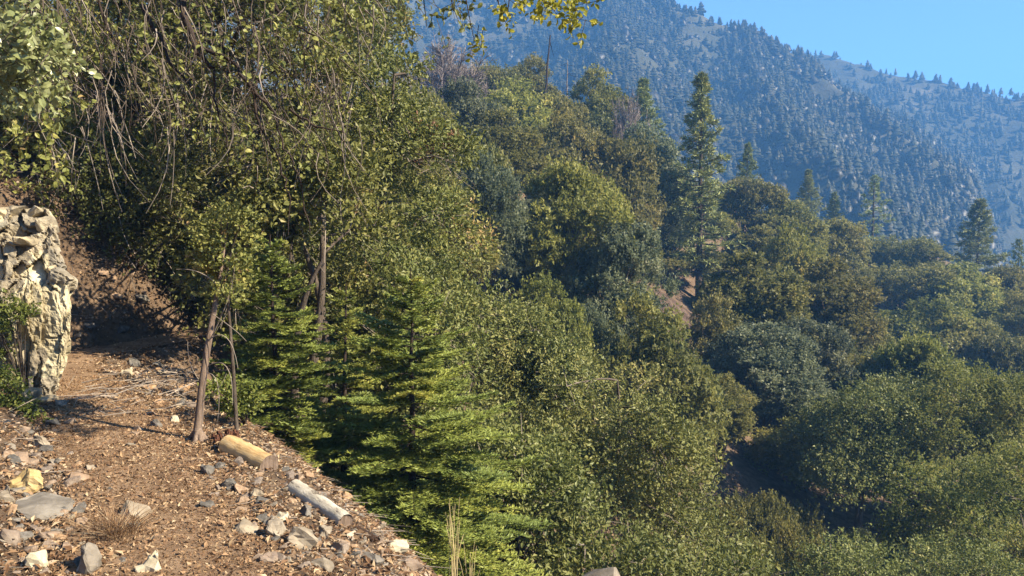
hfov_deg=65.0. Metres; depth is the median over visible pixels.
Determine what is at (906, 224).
conifer
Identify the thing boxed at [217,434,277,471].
fallen log
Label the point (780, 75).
mountain forest
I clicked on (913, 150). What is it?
conifer
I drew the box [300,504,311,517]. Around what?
stone
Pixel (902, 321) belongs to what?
oak tree
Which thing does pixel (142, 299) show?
loose stone
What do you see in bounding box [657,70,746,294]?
pine tree
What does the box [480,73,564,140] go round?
oak tree
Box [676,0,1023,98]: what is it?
sky
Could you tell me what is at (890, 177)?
conifer
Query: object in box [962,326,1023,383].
oak tree
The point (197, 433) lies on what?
dead tree
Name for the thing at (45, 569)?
loose stone
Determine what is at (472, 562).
dry grass
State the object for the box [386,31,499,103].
leafless bush
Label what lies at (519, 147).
oak tree
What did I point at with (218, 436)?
rotten stump
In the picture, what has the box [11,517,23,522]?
loose stone
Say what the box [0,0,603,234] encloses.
overhanging oak
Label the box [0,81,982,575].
hillside
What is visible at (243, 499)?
loose stone
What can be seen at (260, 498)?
loose stone
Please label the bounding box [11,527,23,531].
loose stone
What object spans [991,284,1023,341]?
oak tree
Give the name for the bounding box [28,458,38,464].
loose stone
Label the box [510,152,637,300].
oak tree
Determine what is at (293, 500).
stone
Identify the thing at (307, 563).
loose stone
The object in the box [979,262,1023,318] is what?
oak tree
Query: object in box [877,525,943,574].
oak tree
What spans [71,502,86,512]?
loose stone
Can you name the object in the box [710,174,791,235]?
oak tree
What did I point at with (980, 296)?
oak tree
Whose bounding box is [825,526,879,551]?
oak bush
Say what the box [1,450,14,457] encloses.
loose stone
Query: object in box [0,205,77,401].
rock outcrop
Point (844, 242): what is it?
oak tree
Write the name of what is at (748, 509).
oak tree
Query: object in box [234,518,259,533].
stone
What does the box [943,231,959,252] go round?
conifer
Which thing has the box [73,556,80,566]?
loose stone
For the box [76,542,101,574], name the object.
stone
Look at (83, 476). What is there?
stone
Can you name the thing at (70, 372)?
trail
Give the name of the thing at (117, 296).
loose stone
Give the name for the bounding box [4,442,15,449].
loose stone
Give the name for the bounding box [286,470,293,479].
loose stone
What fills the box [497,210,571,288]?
oak tree
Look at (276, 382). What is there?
fir tree
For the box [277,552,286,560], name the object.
loose stone
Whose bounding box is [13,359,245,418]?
brush pile
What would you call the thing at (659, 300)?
oak bush
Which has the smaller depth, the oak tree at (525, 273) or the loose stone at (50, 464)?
the loose stone at (50, 464)
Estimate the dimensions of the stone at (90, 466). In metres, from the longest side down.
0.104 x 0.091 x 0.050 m
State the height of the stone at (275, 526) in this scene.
0.102 m
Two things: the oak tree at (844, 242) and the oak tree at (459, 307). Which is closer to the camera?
the oak tree at (459, 307)
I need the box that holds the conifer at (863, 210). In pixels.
[858,206,865,219]
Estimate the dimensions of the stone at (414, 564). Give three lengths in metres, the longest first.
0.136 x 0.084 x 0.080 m
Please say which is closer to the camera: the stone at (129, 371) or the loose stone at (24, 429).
the loose stone at (24, 429)
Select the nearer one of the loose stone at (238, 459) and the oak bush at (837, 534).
the loose stone at (238, 459)
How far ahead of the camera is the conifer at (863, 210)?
246.01 m
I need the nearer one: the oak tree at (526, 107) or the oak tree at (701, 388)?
the oak tree at (701, 388)
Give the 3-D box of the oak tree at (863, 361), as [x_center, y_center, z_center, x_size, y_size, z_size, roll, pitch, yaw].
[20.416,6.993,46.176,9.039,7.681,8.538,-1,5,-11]
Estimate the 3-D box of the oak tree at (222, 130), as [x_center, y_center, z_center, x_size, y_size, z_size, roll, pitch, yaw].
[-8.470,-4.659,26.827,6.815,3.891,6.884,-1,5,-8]
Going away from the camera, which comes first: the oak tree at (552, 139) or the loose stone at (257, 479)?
the loose stone at (257, 479)
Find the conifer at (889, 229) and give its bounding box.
[884,219,894,238]
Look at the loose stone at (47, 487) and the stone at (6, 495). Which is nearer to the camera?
the stone at (6, 495)
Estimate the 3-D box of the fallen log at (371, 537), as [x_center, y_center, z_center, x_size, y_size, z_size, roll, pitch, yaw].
[-0.941,1.465,4.821,0.443,0.090,0.094,6,7,43]
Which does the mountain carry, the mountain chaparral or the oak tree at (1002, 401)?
the mountain chaparral
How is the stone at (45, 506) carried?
on the hillside
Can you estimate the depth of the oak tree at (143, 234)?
11.12 m
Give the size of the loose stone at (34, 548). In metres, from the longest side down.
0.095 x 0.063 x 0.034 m
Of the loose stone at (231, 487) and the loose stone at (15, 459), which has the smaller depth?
the loose stone at (231, 487)
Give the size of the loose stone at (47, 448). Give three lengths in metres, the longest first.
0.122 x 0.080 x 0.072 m
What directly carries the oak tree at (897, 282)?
on the hillside
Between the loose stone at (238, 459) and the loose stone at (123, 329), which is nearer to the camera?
the loose stone at (238, 459)
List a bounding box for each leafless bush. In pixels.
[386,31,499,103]
[610,88,651,140]
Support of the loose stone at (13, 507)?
on the hillside
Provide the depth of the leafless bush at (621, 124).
78.56 m
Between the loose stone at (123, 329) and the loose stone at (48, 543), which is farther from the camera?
the loose stone at (123, 329)
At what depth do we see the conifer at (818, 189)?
269.02 m
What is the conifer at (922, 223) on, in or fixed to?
on the mountain
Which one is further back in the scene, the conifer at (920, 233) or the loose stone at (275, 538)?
the conifer at (920, 233)
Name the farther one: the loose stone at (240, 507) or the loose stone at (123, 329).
the loose stone at (123, 329)
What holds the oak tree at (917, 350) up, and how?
on the hillside
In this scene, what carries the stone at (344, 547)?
on the hillside
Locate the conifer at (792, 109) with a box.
[788,103,798,118]
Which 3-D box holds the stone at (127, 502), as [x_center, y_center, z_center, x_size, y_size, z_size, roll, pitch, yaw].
[-2.067,1.236,4.391,0.168,0.097,0.136,28,12,14]
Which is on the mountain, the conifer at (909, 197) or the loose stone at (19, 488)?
the conifer at (909, 197)
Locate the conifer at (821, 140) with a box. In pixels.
[818,129,827,150]
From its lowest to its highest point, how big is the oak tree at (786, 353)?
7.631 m
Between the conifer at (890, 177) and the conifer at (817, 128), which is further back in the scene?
the conifer at (817, 128)
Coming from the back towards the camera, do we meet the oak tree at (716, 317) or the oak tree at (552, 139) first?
the oak tree at (552, 139)
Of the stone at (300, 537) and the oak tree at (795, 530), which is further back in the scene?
the oak tree at (795, 530)
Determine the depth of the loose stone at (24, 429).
5.89 m
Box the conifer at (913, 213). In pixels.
[911,207,918,226]
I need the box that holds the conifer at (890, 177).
[887,173,896,184]
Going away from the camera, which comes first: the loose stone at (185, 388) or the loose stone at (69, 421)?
the loose stone at (69, 421)
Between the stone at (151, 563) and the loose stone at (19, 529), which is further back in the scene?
the loose stone at (19, 529)
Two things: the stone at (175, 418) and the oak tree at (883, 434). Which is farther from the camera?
the oak tree at (883, 434)
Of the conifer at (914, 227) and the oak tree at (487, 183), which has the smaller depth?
the oak tree at (487, 183)
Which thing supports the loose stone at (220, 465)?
on the hillside
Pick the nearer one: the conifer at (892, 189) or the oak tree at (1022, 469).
the oak tree at (1022, 469)
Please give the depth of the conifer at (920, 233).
233.14 m
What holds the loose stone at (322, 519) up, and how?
on the hillside
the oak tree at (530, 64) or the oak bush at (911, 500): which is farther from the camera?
the oak tree at (530, 64)
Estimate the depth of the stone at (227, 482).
4.89 m
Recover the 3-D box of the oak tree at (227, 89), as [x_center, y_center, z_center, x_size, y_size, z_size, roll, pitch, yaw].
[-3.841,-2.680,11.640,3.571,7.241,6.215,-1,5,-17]
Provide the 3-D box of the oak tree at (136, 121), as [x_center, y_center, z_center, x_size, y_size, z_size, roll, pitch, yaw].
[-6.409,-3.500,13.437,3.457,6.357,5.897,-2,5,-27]
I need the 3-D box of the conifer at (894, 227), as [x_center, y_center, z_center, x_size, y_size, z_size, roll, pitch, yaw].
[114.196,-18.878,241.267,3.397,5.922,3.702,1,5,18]
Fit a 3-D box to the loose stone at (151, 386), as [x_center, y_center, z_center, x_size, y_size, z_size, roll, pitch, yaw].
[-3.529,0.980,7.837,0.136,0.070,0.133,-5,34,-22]
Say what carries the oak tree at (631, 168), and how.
on the hillside
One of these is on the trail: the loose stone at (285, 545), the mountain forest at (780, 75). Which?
the loose stone at (285, 545)
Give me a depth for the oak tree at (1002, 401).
33.19 m
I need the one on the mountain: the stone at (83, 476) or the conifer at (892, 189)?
the conifer at (892, 189)
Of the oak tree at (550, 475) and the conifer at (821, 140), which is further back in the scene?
the conifer at (821, 140)
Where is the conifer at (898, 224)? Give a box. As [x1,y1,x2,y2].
[891,209,904,231]
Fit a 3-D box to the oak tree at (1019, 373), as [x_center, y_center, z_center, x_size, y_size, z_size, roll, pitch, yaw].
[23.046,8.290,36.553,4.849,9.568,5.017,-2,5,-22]
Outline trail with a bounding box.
[40,326,299,575]
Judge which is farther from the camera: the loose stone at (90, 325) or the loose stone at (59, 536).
the loose stone at (90, 325)
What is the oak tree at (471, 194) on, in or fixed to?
on the hillside
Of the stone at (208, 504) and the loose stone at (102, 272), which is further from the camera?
the loose stone at (102, 272)
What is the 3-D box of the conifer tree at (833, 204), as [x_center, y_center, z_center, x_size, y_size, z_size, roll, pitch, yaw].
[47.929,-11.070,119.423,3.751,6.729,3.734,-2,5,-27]
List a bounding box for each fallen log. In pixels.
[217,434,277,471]
[287,478,352,526]
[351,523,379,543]
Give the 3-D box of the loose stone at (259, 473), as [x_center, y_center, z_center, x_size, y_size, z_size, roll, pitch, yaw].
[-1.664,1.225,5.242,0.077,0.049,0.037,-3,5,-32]
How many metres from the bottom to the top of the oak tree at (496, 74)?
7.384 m
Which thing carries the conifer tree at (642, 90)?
on the hillside
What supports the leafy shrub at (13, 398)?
on the hillside
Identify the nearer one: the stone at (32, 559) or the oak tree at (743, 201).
the stone at (32, 559)
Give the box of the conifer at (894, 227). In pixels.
[891,216,896,232]
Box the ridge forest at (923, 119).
[789,44,1023,267]
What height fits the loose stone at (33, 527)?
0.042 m
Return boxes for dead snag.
[542,35,560,94]
[561,61,577,100]
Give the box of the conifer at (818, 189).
[812,183,822,205]
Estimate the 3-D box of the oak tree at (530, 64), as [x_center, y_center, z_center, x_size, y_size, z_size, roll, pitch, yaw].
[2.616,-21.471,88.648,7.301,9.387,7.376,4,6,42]
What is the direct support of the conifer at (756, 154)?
on the mountain
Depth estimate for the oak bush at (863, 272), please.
88.30 m
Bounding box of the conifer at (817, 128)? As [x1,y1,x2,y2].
[815,122,819,135]
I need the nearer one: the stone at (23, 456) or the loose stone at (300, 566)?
the loose stone at (300, 566)
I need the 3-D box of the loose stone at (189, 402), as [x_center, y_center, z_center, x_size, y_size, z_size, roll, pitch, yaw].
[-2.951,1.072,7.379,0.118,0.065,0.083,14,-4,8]
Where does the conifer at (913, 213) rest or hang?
on the mountain
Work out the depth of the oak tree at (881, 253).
105.41 m
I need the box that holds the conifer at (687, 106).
[684,97,692,113]
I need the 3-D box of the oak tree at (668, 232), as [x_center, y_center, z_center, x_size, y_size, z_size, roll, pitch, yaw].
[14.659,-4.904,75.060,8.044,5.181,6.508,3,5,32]
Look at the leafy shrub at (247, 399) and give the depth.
6.75 m
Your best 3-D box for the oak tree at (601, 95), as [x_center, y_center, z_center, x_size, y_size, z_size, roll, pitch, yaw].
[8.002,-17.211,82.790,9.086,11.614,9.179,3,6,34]
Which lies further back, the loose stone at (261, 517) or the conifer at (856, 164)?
the conifer at (856, 164)
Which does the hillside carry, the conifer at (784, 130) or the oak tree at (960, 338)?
the oak tree at (960, 338)
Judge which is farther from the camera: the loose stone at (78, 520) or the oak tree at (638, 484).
the oak tree at (638, 484)
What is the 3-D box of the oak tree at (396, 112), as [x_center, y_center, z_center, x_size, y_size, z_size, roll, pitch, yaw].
[-2.721,-1.721,14.178,5.114,6.247,5.015,0,5,0]
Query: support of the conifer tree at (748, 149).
on the hillside
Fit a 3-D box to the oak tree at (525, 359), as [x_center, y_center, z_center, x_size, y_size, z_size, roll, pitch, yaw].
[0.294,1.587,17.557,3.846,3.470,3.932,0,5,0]
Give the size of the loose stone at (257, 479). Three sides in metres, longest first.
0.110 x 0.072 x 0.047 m
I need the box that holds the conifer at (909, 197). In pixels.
[905,187,915,202]
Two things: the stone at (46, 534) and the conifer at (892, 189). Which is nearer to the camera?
the stone at (46, 534)
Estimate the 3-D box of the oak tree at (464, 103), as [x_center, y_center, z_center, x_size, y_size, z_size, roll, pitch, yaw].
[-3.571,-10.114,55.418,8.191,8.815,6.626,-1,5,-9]
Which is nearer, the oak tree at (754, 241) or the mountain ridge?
the oak tree at (754, 241)
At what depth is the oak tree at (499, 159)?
39.82 m
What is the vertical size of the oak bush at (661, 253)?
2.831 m
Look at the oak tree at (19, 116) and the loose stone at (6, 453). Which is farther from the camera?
the oak tree at (19, 116)
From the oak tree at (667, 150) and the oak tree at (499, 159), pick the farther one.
the oak tree at (667, 150)
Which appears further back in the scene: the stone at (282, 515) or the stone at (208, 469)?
the stone at (208, 469)
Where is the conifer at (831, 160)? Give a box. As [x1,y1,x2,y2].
[826,147,839,168]
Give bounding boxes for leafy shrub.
[0,288,43,388]
[0,363,53,425]
[197,372,267,425]
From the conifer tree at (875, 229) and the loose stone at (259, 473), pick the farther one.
the conifer tree at (875, 229)
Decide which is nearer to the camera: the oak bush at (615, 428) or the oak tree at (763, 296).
the oak bush at (615, 428)
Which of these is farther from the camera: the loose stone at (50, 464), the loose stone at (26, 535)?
the loose stone at (50, 464)
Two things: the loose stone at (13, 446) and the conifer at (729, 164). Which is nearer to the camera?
the loose stone at (13, 446)
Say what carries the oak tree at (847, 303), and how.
on the hillside
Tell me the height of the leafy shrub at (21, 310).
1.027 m
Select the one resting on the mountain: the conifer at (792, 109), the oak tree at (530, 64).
the conifer at (792, 109)
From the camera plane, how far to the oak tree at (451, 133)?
12.91 m
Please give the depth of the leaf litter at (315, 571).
5.04 m
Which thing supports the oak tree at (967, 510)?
on the hillside
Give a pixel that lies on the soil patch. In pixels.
(687, 313)
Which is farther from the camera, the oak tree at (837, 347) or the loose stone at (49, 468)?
the oak tree at (837, 347)
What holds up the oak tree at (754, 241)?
on the hillside
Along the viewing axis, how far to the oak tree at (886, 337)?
58.22 m
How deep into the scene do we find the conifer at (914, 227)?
245.40 m
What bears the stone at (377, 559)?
on the hillside
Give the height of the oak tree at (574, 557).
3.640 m
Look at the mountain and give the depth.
433.04 m
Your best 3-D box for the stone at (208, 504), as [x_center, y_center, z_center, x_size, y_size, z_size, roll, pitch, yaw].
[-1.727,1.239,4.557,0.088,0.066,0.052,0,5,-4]
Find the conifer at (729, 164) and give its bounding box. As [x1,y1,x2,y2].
[727,159,733,175]
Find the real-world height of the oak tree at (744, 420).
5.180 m
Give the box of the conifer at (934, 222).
[932,216,938,229]
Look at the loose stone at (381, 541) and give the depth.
4.70 m
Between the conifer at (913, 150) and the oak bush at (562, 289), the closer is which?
the oak bush at (562, 289)
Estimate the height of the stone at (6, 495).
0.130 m
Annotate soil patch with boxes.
[647,287,696,328]
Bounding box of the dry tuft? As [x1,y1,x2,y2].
[52,498,198,547]
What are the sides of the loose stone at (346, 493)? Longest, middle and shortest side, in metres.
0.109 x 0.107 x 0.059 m
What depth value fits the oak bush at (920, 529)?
35.15 m
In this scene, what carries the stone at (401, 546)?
on the hillside
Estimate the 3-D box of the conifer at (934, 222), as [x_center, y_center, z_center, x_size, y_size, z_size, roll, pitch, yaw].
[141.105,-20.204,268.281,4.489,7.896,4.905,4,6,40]
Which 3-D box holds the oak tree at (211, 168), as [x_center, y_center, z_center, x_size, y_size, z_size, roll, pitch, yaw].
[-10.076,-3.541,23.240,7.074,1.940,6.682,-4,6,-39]
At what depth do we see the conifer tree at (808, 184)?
116.87 m
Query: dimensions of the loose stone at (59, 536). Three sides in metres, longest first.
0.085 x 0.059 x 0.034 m
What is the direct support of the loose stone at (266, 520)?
on the hillside
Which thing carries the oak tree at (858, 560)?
on the hillside
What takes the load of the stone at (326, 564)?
on the hillside
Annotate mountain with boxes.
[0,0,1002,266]
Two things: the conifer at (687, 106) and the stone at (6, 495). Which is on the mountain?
the conifer at (687, 106)
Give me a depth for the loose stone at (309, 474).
5.63 m
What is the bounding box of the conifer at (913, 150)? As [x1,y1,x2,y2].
[906,140,918,158]
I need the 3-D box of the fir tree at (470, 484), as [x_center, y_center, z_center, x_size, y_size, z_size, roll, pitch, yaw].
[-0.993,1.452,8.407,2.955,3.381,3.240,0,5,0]
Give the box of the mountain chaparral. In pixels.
[425,0,1010,269]
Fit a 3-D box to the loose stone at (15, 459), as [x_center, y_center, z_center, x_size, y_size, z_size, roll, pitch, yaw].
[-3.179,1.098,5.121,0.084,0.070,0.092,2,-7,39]
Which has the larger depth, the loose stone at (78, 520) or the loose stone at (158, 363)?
the loose stone at (158, 363)
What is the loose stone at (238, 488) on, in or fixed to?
on the hillside
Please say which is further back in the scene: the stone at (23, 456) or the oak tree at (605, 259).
the oak tree at (605, 259)
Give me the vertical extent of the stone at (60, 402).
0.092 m
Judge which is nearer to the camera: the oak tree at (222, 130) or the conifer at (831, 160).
the oak tree at (222, 130)
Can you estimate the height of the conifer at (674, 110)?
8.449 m
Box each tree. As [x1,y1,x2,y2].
[0,0,141,209]
[0,0,222,233]
[8,108,221,316]
[87,0,378,358]
[144,94,351,183]
[145,134,231,191]
[174,196,268,430]
[176,219,245,443]
[186,175,409,394]
[200,235,384,467]
[214,113,411,458]
[248,2,501,313]
[255,123,477,242]
[282,287,416,532]
[307,267,552,575]
[308,0,423,219]
[327,216,520,561]
[368,156,505,285]
[378,84,462,160]
[407,404,618,575]
[413,110,464,258]
[424,246,487,285]
[432,74,517,157]
[439,138,513,210]
[450,144,534,294]
[452,283,612,418]
[453,60,534,103]
[454,481,790,575]
[465,107,550,188]
[470,339,761,575]
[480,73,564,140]
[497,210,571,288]
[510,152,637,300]
[511,270,596,393]
[513,51,570,100]
[524,102,620,230]
[538,89,601,140]
[557,214,684,348]
[559,126,669,241]
[566,62,634,142]
[571,283,735,477]
[582,302,628,390]
[618,119,692,244]
[624,77,672,142]
[646,213,710,252]
[656,158,721,239]
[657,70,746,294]
[661,248,728,276]
[671,288,751,380]
[691,486,794,552]
[692,247,824,346]
[696,371,760,478]
[700,320,837,436]
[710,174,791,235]
[715,224,795,275]
[729,193,834,264]
[734,532,801,575]
[735,141,761,202]
[746,315,862,422]
[751,498,833,575]
[759,218,835,307]
[781,369,942,529]
[784,521,1023,575]
[790,215,872,274]
[797,168,825,226]
[797,254,891,363]
[798,530,890,575]
[813,340,942,440]
[820,191,845,222]
[848,234,938,268]
[848,260,959,311]
[850,317,904,352]
[857,174,898,242]
[858,329,994,478]
[863,431,1023,575]
[873,294,979,357]
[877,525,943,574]
[891,241,979,276]
[894,348,1023,485]
[898,259,1009,321]
[919,316,1003,379]
[953,197,1011,274]
[955,369,1023,488]
[961,439,1023,567]
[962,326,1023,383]
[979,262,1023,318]
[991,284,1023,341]
[1004,238,1023,268]
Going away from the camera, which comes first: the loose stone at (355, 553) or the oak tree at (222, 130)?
the loose stone at (355, 553)
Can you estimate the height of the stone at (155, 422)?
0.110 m
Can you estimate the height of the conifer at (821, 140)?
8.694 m
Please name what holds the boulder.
on the hillside
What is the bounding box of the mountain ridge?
[811,55,1023,266]
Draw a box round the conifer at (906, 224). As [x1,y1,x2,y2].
[904,217,909,235]
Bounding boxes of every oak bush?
[517,192,560,220]
[519,266,649,300]
[566,401,661,465]
[578,230,600,245]
[588,291,669,345]
[638,249,666,277]
[649,349,737,416]
[687,285,729,309]
[703,211,742,235]
[740,414,889,502]
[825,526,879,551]
[834,267,875,281]
[883,478,957,522]
[897,301,913,311]
[903,518,956,552]
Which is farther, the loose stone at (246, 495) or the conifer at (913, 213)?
the conifer at (913, 213)
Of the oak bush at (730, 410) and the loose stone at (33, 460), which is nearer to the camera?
the loose stone at (33, 460)
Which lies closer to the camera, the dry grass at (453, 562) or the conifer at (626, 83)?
the dry grass at (453, 562)
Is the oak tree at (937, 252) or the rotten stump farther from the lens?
the oak tree at (937, 252)
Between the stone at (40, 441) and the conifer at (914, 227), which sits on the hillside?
the stone at (40, 441)
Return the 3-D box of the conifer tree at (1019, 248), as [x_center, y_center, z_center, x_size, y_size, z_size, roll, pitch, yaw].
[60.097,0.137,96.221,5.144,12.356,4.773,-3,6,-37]
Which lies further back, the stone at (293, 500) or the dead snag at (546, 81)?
the dead snag at (546, 81)
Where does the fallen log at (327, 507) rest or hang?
on the hillside
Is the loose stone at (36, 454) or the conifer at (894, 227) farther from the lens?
the conifer at (894, 227)
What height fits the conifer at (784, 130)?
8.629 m
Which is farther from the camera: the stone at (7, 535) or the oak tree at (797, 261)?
the oak tree at (797, 261)
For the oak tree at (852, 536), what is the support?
on the hillside
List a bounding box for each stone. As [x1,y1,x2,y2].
[0,485,14,502]
[0,529,20,547]
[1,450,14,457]
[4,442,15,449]
[7,454,20,464]
[7,504,17,514]
[9,468,43,492]
[10,487,25,493]
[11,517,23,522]
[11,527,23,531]
[15,451,28,464]
[15,492,72,520]
[18,426,30,433]
[20,531,33,540]
[22,545,37,552]
[23,550,48,570]
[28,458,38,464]
[30,453,41,459]
[30,524,37,530]
[32,435,49,447]
[37,445,52,452]
[37,531,61,540]
[39,567,49,572]
[40,466,52,470]
[40,484,52,491]
[42,541,57,548]
[43,480,58,486]
[44,463,55,467]
[45,419,60,425]
[51,528,63,531]
[54,458,61,463]
[54,533,66,540]
[55,399,68,405]
[62,541,73,550]
[63,475,80,484]
[64,418,74,423]
[68,472,89,480]
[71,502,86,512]
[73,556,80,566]
[74,332,80,338]
[75,517,87,524]
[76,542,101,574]
[84,322,95,329]
[86,465,96,469]
[96,269,108,274]
[111,293,124,299]
[118,325,129,332]
[120,367,132,376]
[121,500,152,517]
[129,358,140,365]
[133,426,143,430]
[135,294,149,303]
[135,550,160,572]
[143,384,156,390]
[150,419,162,426]
[151,361,161,366]
[170,415,178,421]
[179,384,189,392]
[186,401,195,407]
[199,500,214,507]
[200,464,214,474]
[215,462,226,468]
[221,478,235,486]
[226,485,233,490]
[234,456,243,465]
[234,483,248,494]
[234,506,246,511]
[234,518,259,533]
[236,493,249,500]
[237,496,249,502]
[250,488,263,499]
[251,477,262,485]
[252,472,262,476]
[255,496,268,504]
[255,513,266,523]
[258,551,277,562]
[263,516,272,525]
[265,518,286,536]
[271,536,280,540]
[276,512,288,519]
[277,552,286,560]
[278,542,290,549]
[284,498,296,504]
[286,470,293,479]
[287,527,317,549]
[295,474,303,480]
[296,564,303,569]
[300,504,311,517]
[302,561,311,567]
[303,470,313,476]
[311,557,333,572]
[319,525,331,538]
[320,516,326,523]
[332,542,349,553]
[343,491,352,499]
[349,551,360,556]
[361,550,384,565]
[375,538,383,546]
[388,539,408,554]
[402,558,422,570]
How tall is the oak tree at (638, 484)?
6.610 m
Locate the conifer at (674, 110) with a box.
[671,101,680,120]
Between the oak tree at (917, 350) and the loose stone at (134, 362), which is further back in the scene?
the oak tree at (917, 350)
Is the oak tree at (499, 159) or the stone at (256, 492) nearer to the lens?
the stone at (256, 492)
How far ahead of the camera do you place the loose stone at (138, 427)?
6.19 m
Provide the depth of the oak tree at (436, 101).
49.13 m
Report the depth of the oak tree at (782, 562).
26.98 m
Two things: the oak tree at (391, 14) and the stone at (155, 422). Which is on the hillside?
the oak tree at (391, 14)
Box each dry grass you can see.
[445,498,463,575]
[458,540,479,575]
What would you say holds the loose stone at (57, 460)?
on the hillside
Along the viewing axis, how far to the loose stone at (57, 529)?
4.13 m
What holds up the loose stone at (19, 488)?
on the hillside
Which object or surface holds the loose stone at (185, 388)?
on the hillside
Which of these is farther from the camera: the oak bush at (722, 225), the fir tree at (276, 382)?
the oak bush at (722, 225)
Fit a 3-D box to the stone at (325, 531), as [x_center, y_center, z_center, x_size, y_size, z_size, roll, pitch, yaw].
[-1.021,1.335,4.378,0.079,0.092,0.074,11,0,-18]
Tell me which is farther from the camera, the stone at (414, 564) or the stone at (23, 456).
the stone at (23, 456)
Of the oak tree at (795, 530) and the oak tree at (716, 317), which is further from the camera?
the oak tree at (716, 317)
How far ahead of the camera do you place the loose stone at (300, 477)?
5.43 m
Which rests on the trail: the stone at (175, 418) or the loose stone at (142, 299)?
the stone at (175, 418)
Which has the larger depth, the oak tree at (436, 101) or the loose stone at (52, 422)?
the oak tree at (436, 101)
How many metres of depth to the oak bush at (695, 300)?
67.44 m
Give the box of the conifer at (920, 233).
[916,230,923,242]
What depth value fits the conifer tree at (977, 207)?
111.23 m
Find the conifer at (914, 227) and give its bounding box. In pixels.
[909,223,917,236]
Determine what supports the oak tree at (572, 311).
on the hillside
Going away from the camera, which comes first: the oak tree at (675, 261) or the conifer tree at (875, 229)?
the oak tree at (675, 261)
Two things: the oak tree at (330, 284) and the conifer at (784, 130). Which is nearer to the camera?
the oak tree at (330, 284)
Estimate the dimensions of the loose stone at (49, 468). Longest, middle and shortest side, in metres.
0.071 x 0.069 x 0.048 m
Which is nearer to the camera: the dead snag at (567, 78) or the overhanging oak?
the overhanging oak
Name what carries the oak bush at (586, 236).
on the hillside
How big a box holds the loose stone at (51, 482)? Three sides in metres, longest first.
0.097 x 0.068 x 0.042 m
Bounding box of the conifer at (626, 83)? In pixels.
[622,77,630,94]
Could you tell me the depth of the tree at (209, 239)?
6.06 m
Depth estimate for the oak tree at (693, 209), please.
72.80 m
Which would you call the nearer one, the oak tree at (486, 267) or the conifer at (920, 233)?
the oak tree at (486, 267)
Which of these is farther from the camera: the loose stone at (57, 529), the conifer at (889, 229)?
the conifer at (889, 229)
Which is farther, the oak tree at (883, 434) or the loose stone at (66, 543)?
the oak tree at (883, 434)
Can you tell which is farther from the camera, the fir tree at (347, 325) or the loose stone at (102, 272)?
the loose stone at (102, 272)
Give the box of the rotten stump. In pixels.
[210,429,239,444]
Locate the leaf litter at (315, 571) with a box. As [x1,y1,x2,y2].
[0,142,441,575]
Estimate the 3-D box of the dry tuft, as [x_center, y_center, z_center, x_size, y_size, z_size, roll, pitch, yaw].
[-2.014,1.249,4.117,0.599,0.247,0.592,1,5,15]
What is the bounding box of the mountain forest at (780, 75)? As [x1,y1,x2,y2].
[396,0,1012,269]
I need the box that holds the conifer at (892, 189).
[889,182,895,193]
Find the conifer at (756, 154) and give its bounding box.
[748,141,762,162]
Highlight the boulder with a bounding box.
[582,567,619,575]
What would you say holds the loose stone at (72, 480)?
on the trail
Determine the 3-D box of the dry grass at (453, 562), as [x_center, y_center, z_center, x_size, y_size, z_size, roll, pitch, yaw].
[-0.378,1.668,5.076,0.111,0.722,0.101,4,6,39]
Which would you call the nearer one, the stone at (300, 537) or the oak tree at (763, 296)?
the stone at (300, 537)
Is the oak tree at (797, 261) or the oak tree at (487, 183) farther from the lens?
the oak tree at (797, 261)
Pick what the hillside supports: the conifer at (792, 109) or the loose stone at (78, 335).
the loose stone at (78, 335)
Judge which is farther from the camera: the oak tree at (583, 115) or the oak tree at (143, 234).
the oak tree at (583, 115)
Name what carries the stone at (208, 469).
on the hillside
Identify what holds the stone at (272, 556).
on the trail
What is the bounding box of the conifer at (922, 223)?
[918,215,926,232]
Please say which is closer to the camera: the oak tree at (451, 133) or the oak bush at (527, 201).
the oak tree at (451, 133)
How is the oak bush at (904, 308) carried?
on the hillside
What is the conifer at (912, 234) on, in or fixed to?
on the mountain
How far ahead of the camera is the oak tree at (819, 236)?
85.49 m
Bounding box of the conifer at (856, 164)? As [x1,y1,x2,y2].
[852,154,863,172]
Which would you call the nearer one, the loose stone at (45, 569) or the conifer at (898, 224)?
the loose stone at (45, 569)
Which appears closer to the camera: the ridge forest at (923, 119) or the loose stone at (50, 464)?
the loose stone at (50, 464)
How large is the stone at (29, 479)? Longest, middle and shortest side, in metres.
0.207 x 0.171 x 0.166 m
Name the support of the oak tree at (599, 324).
on the hillside
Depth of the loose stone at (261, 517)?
4.37 m
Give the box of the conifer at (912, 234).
[909,231,915,238]
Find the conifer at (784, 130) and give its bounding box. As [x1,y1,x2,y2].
[778,121,793,142]
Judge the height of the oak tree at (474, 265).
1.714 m
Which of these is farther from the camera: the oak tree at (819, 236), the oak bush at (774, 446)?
the oak tree at (819, 236)
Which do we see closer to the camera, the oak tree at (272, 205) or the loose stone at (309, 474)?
the loose stone at (309, 474)

